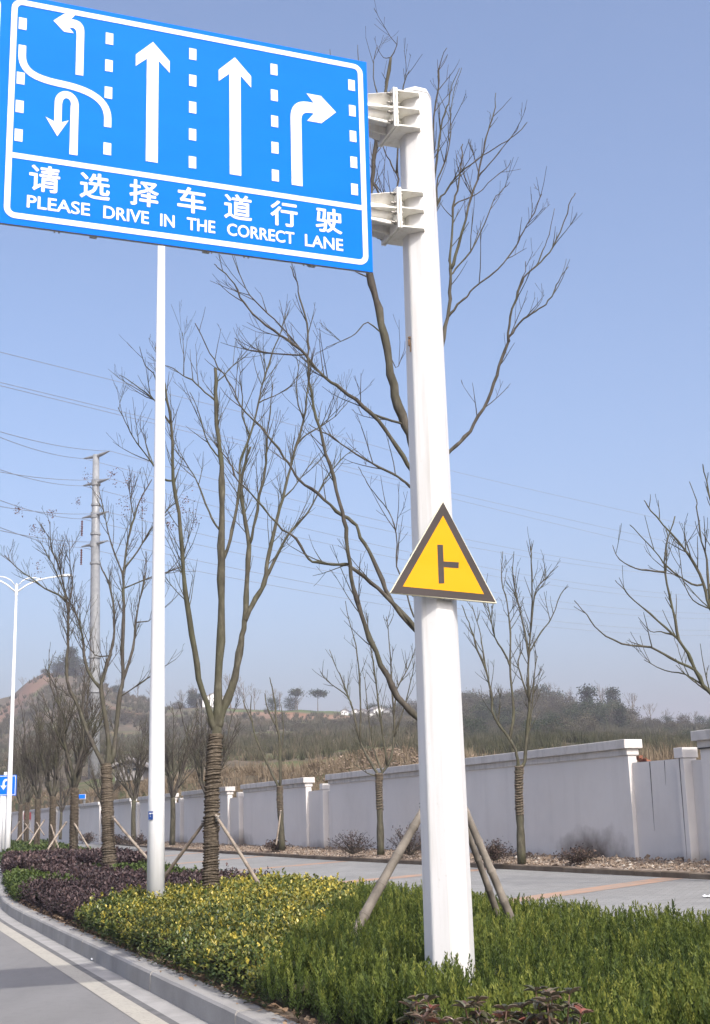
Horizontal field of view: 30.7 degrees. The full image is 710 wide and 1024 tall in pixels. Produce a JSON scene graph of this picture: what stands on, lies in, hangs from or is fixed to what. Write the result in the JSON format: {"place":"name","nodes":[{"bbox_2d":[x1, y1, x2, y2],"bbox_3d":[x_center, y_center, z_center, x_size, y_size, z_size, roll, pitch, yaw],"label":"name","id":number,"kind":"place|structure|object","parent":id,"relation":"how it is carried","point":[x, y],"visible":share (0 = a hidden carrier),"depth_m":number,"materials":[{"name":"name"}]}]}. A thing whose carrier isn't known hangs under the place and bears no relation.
{"place":"outdoors","nodes":[
{"label":"outdoors","id":0,"kind":"place"},
{"bbox_2d":[0,931,139,1023],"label":"road","id":1,"kind":"structure","parent":0,"point":[35,988],"depth_m":12.07,"materials":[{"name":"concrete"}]},
{"bbox_2d":[0,922,168,1023],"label":"road edge line","id":2,"kind":"object","parent":1,"relation":"on","point":[136,1012],"visible":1,"depth_m":12.97,"materials":[{"name":"beige paint"}]},
{"bbox_2d":[0,918,178,1023],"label":"gutter seam","id":3,"kind":"object","parent":1,"relation":"on","point":[131,998],"visible":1,"depth_m":13.17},
{"bbox_2d":[0,906,208,1023],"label":"gutter","id":4,"kind":"object","parent":1,"relation":"on","point":[166,1008],"visible":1,"depth_m":13.23,"materials":[{"name":"concrete"}]},
{"bbox_2d":[21,896,400,1023],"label":"planting bed","id":5,"kind":"object","parent":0,"point":[294,1018],"depth_m":11.45,"materials":[{"name":"soil"}]},
{"bbox_2d":[0,796,2,850],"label":"marker post","id":6,"kind":"object","parent":5,"relation":"on","point":[1,805],"visible":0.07,"depth_m":62.34,"materials":[{"name":"paint"}]},
{"bbox_2d":[0,772,16,851],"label":"turn sign","id":7,"kind":"object","parent":5,"relation":"on","point":[3,785],"visible":0.7,"depth_m":58.65,"materials":[{"name":"metal"}]},
{"bbox_2d":[3,728,42,839],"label":"street tree","id":8,"kind":"object","parent":5,"relation":"on","point":[21,801],"visible":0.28,"depth_m":98.57,"materials":[{"name":"brown plant"}]},
{"bbox_2d":[13,720,49,841],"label":"street tree","id":9,"kind":"object","parent":5,"relation":"on","point":[28,794],"visible":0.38,"depth_m":84.32,"materials":[{"name":"brown plant"}]},
{"bbox_2d":[0,574,69,850],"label":"street lamp","id":10,"kind":"object","parent":5,"relation":"on","point":[9,800],"visible":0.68,"depth_m":56.36,"materials":[{"name":"metal"}]},
{"bbox_2d":[14,694,69,844],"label":"street tree","id":11,"kind":"object","parent":5,"relation":"on","point":[36,768],"visible":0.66,"depth_m":69.25,"materials":[{"name":"brown plant"}]},
{"bbox_2d":[0,838,91,867],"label":"green hedge","id":12,"kind":"object","parent":5,"relation":"on","point":[19,845],"visible":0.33,"depth_m":63.54,"materials":[{"name":"green plant"}]},
{"bbox_2d":[27,683,76,848],"bbox_3d":[-13.333,11.387,56.841,1.978,7.685,3.382,-2,-13,0],"label":"street tree","id":13,"kind":"object","parent":5,"relation":"on","point":[55,761],"visible":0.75,"depth_m":56.21,"materials":[{"name":"brown plant"}]},
{"bbox_2d":[0,845,146,879],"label":"loropetalum hedge","id":14,"kind":"object","parent":5,"relation":"on","point":[11,860],"visible":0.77,"depth_m":34.05,"materials":[{"name":"purple plant"}]},
{"bbox_2d":[37,642,111,849],"bbox_3d":[-9.766,8.425,45.129,2.915,7.876,2.901,-2,-13,0],"label":"street tree","id":15,"kind":"object","parent":5,"relation":"on","point":[76,772],"visible":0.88,"depth_m":44.75,"materials":[{"name":"brown plant"}]},
{"bbox_2d":[0,462,201,867],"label":"street tree","id":16,"kind":"object","parent":5,"relation":"on","point":[108,849],"visible":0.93,"depth_m":33.28,"materials":[{"name":"brown plant"}]},
{"bbox_2d":[1,859,222,900],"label":"green hedge","id":17,"kind":"object","parent":5,"relation":"on","point":[13,879],"visible":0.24,"depth_m":27.90,"materials":[{"name":"green plant"}]},
{"bbox_2d":[111,816,146,859],"bbox_3d":[-5.374,7.920,31.193,0.108,1.199,1.818,11,-18,-42],"label":"bamboo stake","id":18,"kind":"object","parent":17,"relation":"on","point":[140,850],"visible":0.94,"depth_m":31.25,"materials":[{"name":"grey"}]},
{"bbox_2d":[16,859,269,928],"bbox_3d":[-4.637,7.343,25.816,4.572,0.651,17.421,3,-14,-20],"label":"loropetalum hedge","id":19,"kind":"object","parent":5,"relation":"on","point":[70,895],"visible":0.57,"depth_m":22.30,"materials":[{"name":"purple plant"}]},
{"bbox_2d":[146,245,164,899],"bbox_3d":[-2.916,-0.313,19.256,4.939,12.638,0.396,3,-14,-19],"label":"street lamp","id":20,"kind":"object","parent":5,"relation":"on","point":[156,839],"visible":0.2,"depth_m":18.68,"materials":[{"name":"metal"}]},
{"bbox_2d":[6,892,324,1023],"bbox_3d":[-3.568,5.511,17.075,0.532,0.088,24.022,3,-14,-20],"label":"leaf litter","id":21,"kind":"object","parent":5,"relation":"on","point":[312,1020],"visible":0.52,"depth_m":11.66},
{"bbox_2d":[70,867,364,1007],"bbox_3d":[-1.770,5.063,16.515,4.070,0.700,14.397,-2,-13,0],"label":"euonymus hedge","id":22,"kind":"object","parent":5,"relation":"on","point":[230,921],"visible":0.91,"depth_m":14.12,"materials":[{"name":"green plant"}]},
{"bbox_2d":[111,294,372,890],"bbox_3d":[-1.777,1.229,20.581,4.555,9.997,1.450,4,-14,-21],"label":"street tree","id":23,"kind":"object","parent":5,"relation":"on","point":[211,826],"visible":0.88,"depth_m":20.36,"materials":[{"name":"brown plant"}]},
{"bbox_2d":[165,820,203,877],"bbox_3d":[-2.656,5.222,19.670,1.059,1.076,0.086,-10,-16,32],"label":"bamboo stake","id":24,"kind":"object","parent":23,"relation":"attached to","point":[179,856],"visible":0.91,"depth_m":19.61,"materials":[{"name":"brown"}]},
{"bbox_2d":[214,814,261,885],"bbox_3d":[-1.657,5.038,18.911,1.124,1.238,0.086,-12,-17,38],"label":"bamboo stake","id":25,"kind":"object","parent":23,"relation":"attached to","point":[241,855],"visible":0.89,"depth_m":18.96,"materials":[{"name":"grey"}]},
{"bbox_2d":[395,993,441,1023],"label":"photinia shrub","id":26,"kind":"object","parent":5,"relation":"on","point":[411,1005],"visible":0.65,"depth_m":5.87,"materials":[{"name":"brown plant"}]},
{"bbox_2d":[367,86,474,984],"bbox_3d":[-1.999,-0.040,8.705,6.092,7.085,0.693,3,-14,-18],"label":"sign post","id":27,"kind":"object","parent":5,"relation":"on","point":[404,215],"visible":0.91,"depth_m":9.47,"materials":[{"name":"metal"}]},
{"bbox_2d":[0,0,372,273],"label":"lane sign","id":28,"kind":"object","parent":27,"relation":"hanging from","point":[114,126],"visible":1,"depth_m":9.29,"materials":[{"name":"blue metal"}]},
{"bbox_2d":[389,502,496,603],"bbox_3d":[0.559,0.321,9.445,0.831,0.735,0.394,4,-14,-21],"label":"warning sign","id":29,"kind":"object","parent":27,"relation":"attached to","point":[440,563],"visible":0.94,"depth_m":9.25,"materials":[{"name":"yellow"}]},
{"bbox_2d":[410,1004,463,1023],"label":"photinia shrub","id":30,"kind":"object","parent":5,"relation":"on","point":[430,1011],"visible":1,"depth_m":5.62,"materials":[{"name":"brown plant"}]},
{"bbox_2d":[250,876,709,1023],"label":"juniper hedge","id":31,"kind":"object","parent":5,"relation":"on","point":[622,968],"visible":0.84,"depth_m":8.90,"materials":[{"name":"plant"}]},
{"bbox_2d":[195,0,576,719],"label":"street tree","id":32,"kind":"object","parent":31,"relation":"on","point":[403,422],"visible":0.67,"depth_m":13.86,"materials":[{"name":"brown plant"}]},
{"bbox_2d":[468,827,499,916],"bbox_3d":[1.202,3.415,12.698,0.102,1.177,0.714,-13,-18,40],"label":"bamboo stake","id":33,"kind":"object","parent":32,"relation":"attached to","point":[483,875],"visible":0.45,"depth_m":12.70,"materials":[{"name":"brown"}]},
{"bbox_2d":[351,803,420,934],"bbox_3d":[0.321,3.351,12.078,1.111,1.324,0.134,8,-17,-36],"label":"bamboo stake","id":34,"kind":"object","parent":31,"relation":"on","point":[381,884],"visible":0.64,"depth_m":12.03,"materials":[{"name":"brown"}]},
{"bbox_2d":[467,807,513,920],"bbox_3d":[1.251,3.326,12.469,0.663,1.409,0.118,3,-14,-20],"label":"bamboo stake","id":35,"kind":"object","parent":31,"relation":"on","point":[495,880],"visible":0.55,"depth_m":12.43,"materials":[{"name":"brown"}]},
{"bbox_2d":[451,995,521,1023],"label":"photinia shrub","id":36,"kind":"object","parent":5,"relation":"on","point":[475,1019],"visible":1,"depth_m":5.61,"materials":[{"name":"brown plant"}]},
{"bbox_2d":[477,1002,536,1023],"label":"photinia shrub","id":37,"kind":"object","parent":5,"relation":"on","point":[519,1016],"visible":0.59,"depth_m":5.76,"materials":[{"name":"brown plant"}]},
{"bbox_2d":[522,985,593,1023],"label":"photinia shrub","id":38,"kind":"object","parent":5,"relation":"on","point":[552,1007],"visible":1,"depth_m":5.67,"materials":[{"name":"brown plant"}]},
{"bbox_2d":[0,673,698,836],"bbox_3d":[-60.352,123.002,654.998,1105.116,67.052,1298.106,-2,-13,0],"label":"hillside","id":39,"kind":"structure","parent":0,"point":[27,689],"depth_m":407.61,"materials":[{"name":"soil"}]},
{"bbox_2d":[53,652,64,674],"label":"hillside tree","id":40,"kind":"object","parent":39,"relation":"on","point":[62,659],"visible":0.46,"depth_m":556.50,"materials":[{"name":"grey plant"}]},
{"bbox_2d":[57,644,80,674],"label":"hillside tree","id":41,"kind":"object","parent":39,"relation":"on","point":[72,651],"visible":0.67,"depth_m":553.08,"materials":[{"name":"grey plant"}]},
{"bbox_2d":[64,655,88,676],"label":"hillside tree","id":42,"kind":"object","parent":39,"relation":"on","point":[76,663],"visible":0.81,"depth_m":549.37,"materials":[{"name":"grey plant"}]},
{"bbox_2d":[80,450,109,778],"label":"power pylon","id":43,"kind":"object","parent":39,"relation":"on","point":[95,543],"visible":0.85,"depth_m":151.88,"materials":[{"name":"metal"}]},
{"bbox_2d":[0,530,665,629],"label":"power line","id":44,"kind":"object","parent":43,"relation":"attached to","point":[281,577],"visible":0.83,"depth_m":175.63,"materials":[{"name":"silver metal"}]},
{"bbox_2d":[2,472,694,595],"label":"power line","id":45,"kind":"object","parent":43,"relation":"attached to","point":[300,527],"visible":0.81,"depth_m":179.87,"materials":[{"name":"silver metal"}]},
{"bbox_2d":[0,500,699,618],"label":"power line","id":46,"kind":"object","parent":43,"relation":"attached to","point":[283,562],"visible":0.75,"depth_m":179.22,"materials":[{"name":"silver metal"}]},
{"bbox_2d":[0,469,705,600],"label":"power line","id":47,"kind":"object","parent":43,"relation":"attached to","point":[299,537],"visible":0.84,"depth_m":185.82,"materials":[{"name":"silver metal"}]},
{"bbox_2d":[0,382,706,550],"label":"power line","id":48,"kind":"object","parent":43,"relation":"attached to","point":[298,454],"visible":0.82,"depth_m":177.44,"materials":[{"name":"silver metal"}]},
{"bbox_2d":[0,385,709,560],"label":"power line","id":49,"kind":"object","parent":43,"relation":"attached to","point":[299,459],"visible":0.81,"depth_m":179.36,"materials":[{"name":"silver metal"}]},
{"bbox_2d":[1,352,708,529],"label":"power line","id":50,"kind":"object","parent":43,"relation":"attached to","point":[311,429],"visible":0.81,"depth_m":183.62,"materials":[{"name":"silver metal"}]},
{"bbox_2d":[0,431,709,574],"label":"power line","id":51,"kind":"object","parent":43,"relation":"attached to","point":[280,496],"visible":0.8,"depth_m":177.48,"materials":[{"name":"silver metal"}]},
{"bbox_2d":[0,527,709,635],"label":"power line","id":52,"kind":"object","parent":43,"relation":"attached to","point":[335,596],"visible":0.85,"depth_m":188.31,"materials":[{"name":"silver metal"}]},
{"bbox_2d":[0,437,709,577],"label":"power line","id":53,"kind":"object","parent":43,"relation":"attached to","point":[290,509],"visible":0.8,"depth_m":184.31,"materials":[{"name":"silver metal"}]},
{"bbox_2d":[0,506,709,613],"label":"power line","id":54,"kind":"object","parent":43,"relation":"attached to","point":[288,553],"visible":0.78,"depth_m":172.11,"materials":[{"name":"silver metal"}]},
{"bbox_2d":[119,711,137,723],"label":"hillside tree","id":55,"kind":"object","parent":39,"relation":"on","point":[126,716],"visible":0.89,"depth_m":413.83,"materials":[{"name":"grey plant"}]},
{"bbox_2d":[112,757,148,782],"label":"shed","id":56,"kind":"structure","parent":39,"relation":"on","point":[146,774],"depth_m":89.64,"materials":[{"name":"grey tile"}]},
{"bbox_2d":[265,697,280,710],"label":"hillside tree","id":57,"kind":"object","parent":39,"relation":"on","point":[271,700],"visible":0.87,"depth_m":479.27,"materials":[{"name":"grey plant"}]},
{"bbox_2d":[283,696,299,710],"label":"hillside tree","id":58,"kind":"object","parent":39,"relation":"on","point":[290,704],"visible":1,"depth_m":477.43,"materials":[{"name":"grey plant"}]},
{"bbox_2d":[303,688,329,710],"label":"hillside tree","id":59,"kind":"object","parent":39,"relation":"on","point":[320,693],"visible":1,"depth_m":474.36,"materials":[{"name":"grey plant"}]},
{"bbox_2d":[0,671,709,776],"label":"scrub","id":60,"kind":"object","parent":39,"relation":"on","point":[313,744],"visible":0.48,"depth_m":210.88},
{"bbox_2d":[11,741,700,820],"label":"dry grass","id":61,"kind":"structure","parent":39,"relation":"on","point":[251,770],"depth_m":58.40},
{"bbox_2d":[292,746,474,790],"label":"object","id":62,"kind":"object","parent":39,"relation":"on","point":[398,749],"visible":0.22,"depth_m":51.20,"materials":[{"name":"plant"}]},
{"bbox_2d":[462,699,474,720],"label":"hillside tree","id":63,"kind":"object","parent":39,"relation":"on","point":[466,710],"visible":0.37,"depth_m":353.65,"materials":[{"name":"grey plant"}]},
{"bbox_2d":[463,714,490,735],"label":"hillside tree","id":64,"kind":"object","parent":39,"relation":"on","point":[478,722],"visible":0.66,"depth_m":242.57,"materials":[{"name":"green plant"}]},
{"bbox_2d":[465,702,494,722],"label":"hillside tree","id":65,"kind":"object","parent":39,"relation":"on","point":[482,710],"visible":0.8,"depth_m":337.49,"materials":[{"name":"green plant"}]},
{"bbox_2d":[476,696,496,714],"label":"hillside tree","id":66,"kind":"object","parent":39,"relation":"on","point":[488,703],"visible":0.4,"depth_m":371.35,"materials":[{"name":"green plant"}]},
{"bbox_2d":[488,703,521,725],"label":"hillside tree","id":67,"kind":"object","parent":39,"relation":"on","point":[505,714],"visible":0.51,"depth_m":314.17,"materials":[{"name":"green plant"}]},
{"bbox_2d":[497,693,527,711],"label":"hillside tree","id":68,"kind":"object","parent":39,"relation":"on","point":[517,703],"visible":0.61,"depth_m":367.32,"materials":[{"name":"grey plant"}]},
{"bbox_2d":[518,719,541,732],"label":"hillside tree","id":69,"kind":"object","parent":39,"relation":"on","point":[533,726],"visible":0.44,"depth_m":222.58,"materials":[{"name":"green plant"}]},
{"bbox_2d":[527,692,546,712],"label":"hillside tree","id":70,"kind":"object","parent":39,"relation":"on","point":[538,704],"visible":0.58,"depth_m":386.57,"materials":[{"name":"green plant"}]},
{"bbox_2d":[535,715,568,731],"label":"hillside tree","id":71,"kind":"object","parent":39,"relation":"on","point":[550,720],"visible":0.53,"depth_m":231.45,"materials":[{"name":"green plant"}]},
{"bbox_2d":[542,688,563,709],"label":"hillside tree","id":72,"kind":"object","parent":39,"relation":"on","point":[553,698],"visible":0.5,"depth_m":397.30,"materials":[{"name":"grey plant"}]},
{"bbox_2d":[563,700,595,722],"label":"hillside tree","id":73,"kind":"object","parent":39,"relation":"on","point":[580,709],"visible":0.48,"depth_m":326.13,"materials":[{"name":"grey plant"}]},
{"bbox_2d":[575,684,605,709],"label":"hillside tree","id":74,"kind":"object","parent":39,"relation":"on","point":[588,692],"visible":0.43,"depth_m":359.86,"materials":[{"name":"grey plant"}]},
{"bbox_2d":[582,696,608,723],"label":"hillside tree","id":75,"kind":"object","parent":39,"relation":"on","point":[601,707],"visible":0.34,"depth_m":333.77,"materials":[{"name":"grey plant"}]},
{"bbox_2d":[601,684,622,706],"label":"hillside tree","id":76,"kind":"object","parent":39,"relation":"on","point":[611,692],"visible":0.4,"depth_m":410.49,"materials":[{"name":"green plant"}]},
{"bbox_2d":[603,700,630,724],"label":"hillside tree","id":77,"kind":"object","parent":39,"relation":"on","point":[613,714],"visible":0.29,"depth_m":340.10,"materials":[{"name":"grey plant"}]},
{"bbox_2d":[610,703,630,728],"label":"hillside tree","id":78,"kind":"object","parent":39,"relation":"on","point":[620,718],"visible":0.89,"depth_m":313.70,"materials":[{"name":"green plant"}]},
{"bbox_2d":[613,701,644,722],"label":"hillside tree","id":79,"kind":"object","parent":39,"relation":"on","point":[631,712],"visible":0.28,"depth_m":372.39,"materials":[{"name":"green plant"}]},
{"bbox_2d":[660,718,680,732],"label":"hillside tree","id":80,"kind":"object","parent":39,"relation":"on","point":[674,724],"visible":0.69,"depth_m":315.49,"materials":[{"name":"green plant"}]},
{"bbox_2d":[674,713,692,724],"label":"hillside tree","id":81,"kind":"object","parent":39,"relation":"on","point":[680,719],"visible":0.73,"depth_m":393.36,"materials":[{"name":"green plant"}]},
{"bbox_2d":[0,0,709,723],"label":"sky","id":82,"kind":"structure","parent":0,"point":[606,401],"materials":[{"name":"blue"}]},
{"bbox_2d":[64,843,709,923],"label":"path","id":83,"kind":"structure","parent":0,"point":[686,893],"depth_m":23.19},
{"bbox_2d":[79,830,101,843],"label":"dry bush","id":84,"kind":"object","parent":83,"relation":"on","point":[88,838],"visible":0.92,"depth_m":69.86,"materials":[{"name":"brown plant"}]},
{"bbox_2d":[117,830,146,845],"bbox_3d":[-10.207,15.433,61.167,2.041,0.722,1.617,-6,-14,18],"label":"dry bush","id":85,"kind":"object","parent":83,"relation":"on","point":[139,840],"visible":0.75,"depth_m":60.96,"materials":[{"name":"brown plant"}]},
{"bbox_2d":[116,843,709,879],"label":"path kerb","id":86,"kind":"structure","parent":83,"relation":"on","point":[670,874],"depth_m":26.61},
{"bbox_2d":[144,851,682,902],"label":"path paving bands","id":87,"kind":"object","parent":83,"relation":"on","point":[599,888],"visible":0.43,"depth_m":21.39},
{"bbox_2d":[124,843,709,872],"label":"verge","id":88,"kind":"structure","parent":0,"point":[611,867],"depth_m":26.95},
{"bbox_2d":[42,756,75,839],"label":"verge tree","id":89,"kind":"object","parent":88,"relation":"on","point":[61,787],"visible":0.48,"depth_m":89.78,"materials":[{"name":"brown plant"}]},
{"bbox_2d":[83,743,129,804],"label":"verge tree","id":90,"kind":"object","parent":88,"relation":"on","point":[93,776],"visible":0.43,"depth_m":72.31,"materials":[{"name":"brown plant"}]},
{"bbox_2d":[101,712,148,841],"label":"verge tree","id":91,"kind":"object","parent":88,"relation":"on","point":[140,754],"visible":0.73,"depth_m":62.54,"materials":[{"name":"brown plant"}]},
{"bbox_2d":[138,699,205,844],"bbox_3d":[-7.810,11.459,57.296,2.723,6.371,2.925,8,-16,-36],"label":"verge tree","id":92,"kind":"object","parent":88,"relation":"on","point":[170,781],"visible":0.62,"depth_m":56.61,"materials":[{"name":"brown plant"}]},
{"bbox_2d":[176,687,244,794],"bbox_3d":[-5.629,10.390,53.024,2.723,6.371,2.925,-8,-15,26],"label":"verge tree","id":93,"kind":"object","parent":88,"relation":"on","point":[199,763],"visible":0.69,"depth_m":52.84,"materials":[{"name":"brown plant"}]},
{"bbox_2d":[241,677,284,849],"bbox_3d":[-3.065,8.425,43.472,1.440,5.710,0.567,-3,-13,7],"label":"verge tree","id":94,"kind":"object","parent":88,"relation":"on","point":[281,835],"visible":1,"depth_m":43.22,"materials":[{"name":"brown plant"}]},
{"bbox_2d":[258,839,292,851],"bbox_3d":[-2.624,11.045,42.911,1.159,0.482,0.814,-2,-13,0],"label":"dry bush","id":95,"kind":"object","parent":88,"relation":"on","point":[273,847],"visible":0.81,"depth_m":42.83,"materials":[{"name":"brown plant"}]},
{"bbox_2d":[328,830,376,856],"bbox_3d":[-0.017,9.066,35.370,1.428,0.752,0.974,-7,-15,23],"label":"dry bush","id":96,"kind":"object","parent":88,"relation":"on","point":[353,849],"visible":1,"depth_m":35.32,"materials":[{"name":"brown plant"}]},
{"bbox_2d":[11,729,709,870],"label":"boundary wall","id":97,"kind":"structure","parent":88,"relation":"on","point":[610,798],"depth_m":29.91,"materials":[{"name":"paint"}]},
{"bbox_2d":[312,601,415,854],"bbox_3d":[0.441,5.804,35.457,3.167,6.958,1.236,0,-13,-7],"label":"verge tree","id":98,"kind":"object","parent":88,"relation":"on","point":[379,808],"visible":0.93,"depth_m":35.36,"materials":[{"name":"brown plant"}]},
{"bbox_2d":[385,825,420,856],"bbox_3d":[1.466,8.355,33.003,1.418,0.881,1.078,-2,-13,0],"label":"dry bush","id":99,"kind":"object","parent":88,"relation":"on","point":[409,851],"visible":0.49,"depth_m":32.88,"materials":[{"name":"brown plant"}]},
{"bbox_2d":[123,840,709,872],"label":"rubble","id":100,"kind":"object","parent":88,"relation":"on","point":[616,860],"visible":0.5,"depth_m":27.91,"materials":[{"name":"stone"}]},
{"bbox_2d":[478,838,516,862],"bbox_3d":[3.015,7.219,27.621,0.899,0.583,0.608,-8,-15,25],"label":"dry bush","id":101,"kind":"object","parent":88,"relation":"on","point":[495,851],"visible":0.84,"depth_m":27.58,"materials":[{"name":"brown plant"}]},
{"bbox_2d":[461,527,566,863],"bbox_3d":[3.549,3.894,28.243,2.544,7.303,0.972,1,-13,-10],"label":"verge tree","id":102,"kind":"object","parent":88,"relation":"on","point":[519,806],"visible":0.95,"depth_m":28.14,"materials":[{"name":"brown plant"}]},
{"bbox_2d":[553,843,602,865],"bbox_3d":[4.471,6.833,25.670,0.847,0.514,0.898,7,-16,-31],"label":"dry bush","id":103,"kind":"object","parent":88,"relation":"on","point":[579,856],"visible":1,"depth_m":25.66,"materials":[{"name":"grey plant"}]},
{"bbox_2d":[574,464,709,694],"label":"verge tree","id":104,"kind":"object","parent":88,"relation":"on","point":[702,685],"visible":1,"depth_m":20.45,"materials":[{"name":"brown plant"}]},
{"label":"ground","id":105,"kind":"structure","parent":0,"visible":0},
{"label":"kerb bedding","id":106,"kind":"structure","parent":105,"relation":"on","visible":0},
{"bbox_2d":[0,866,297,1023],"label":"kerb","id":107,"kind":"structure","parent":106,"relation":"on","point":[206,1003],"depth_m":12.26,"materials":[{"name":"concrete"}]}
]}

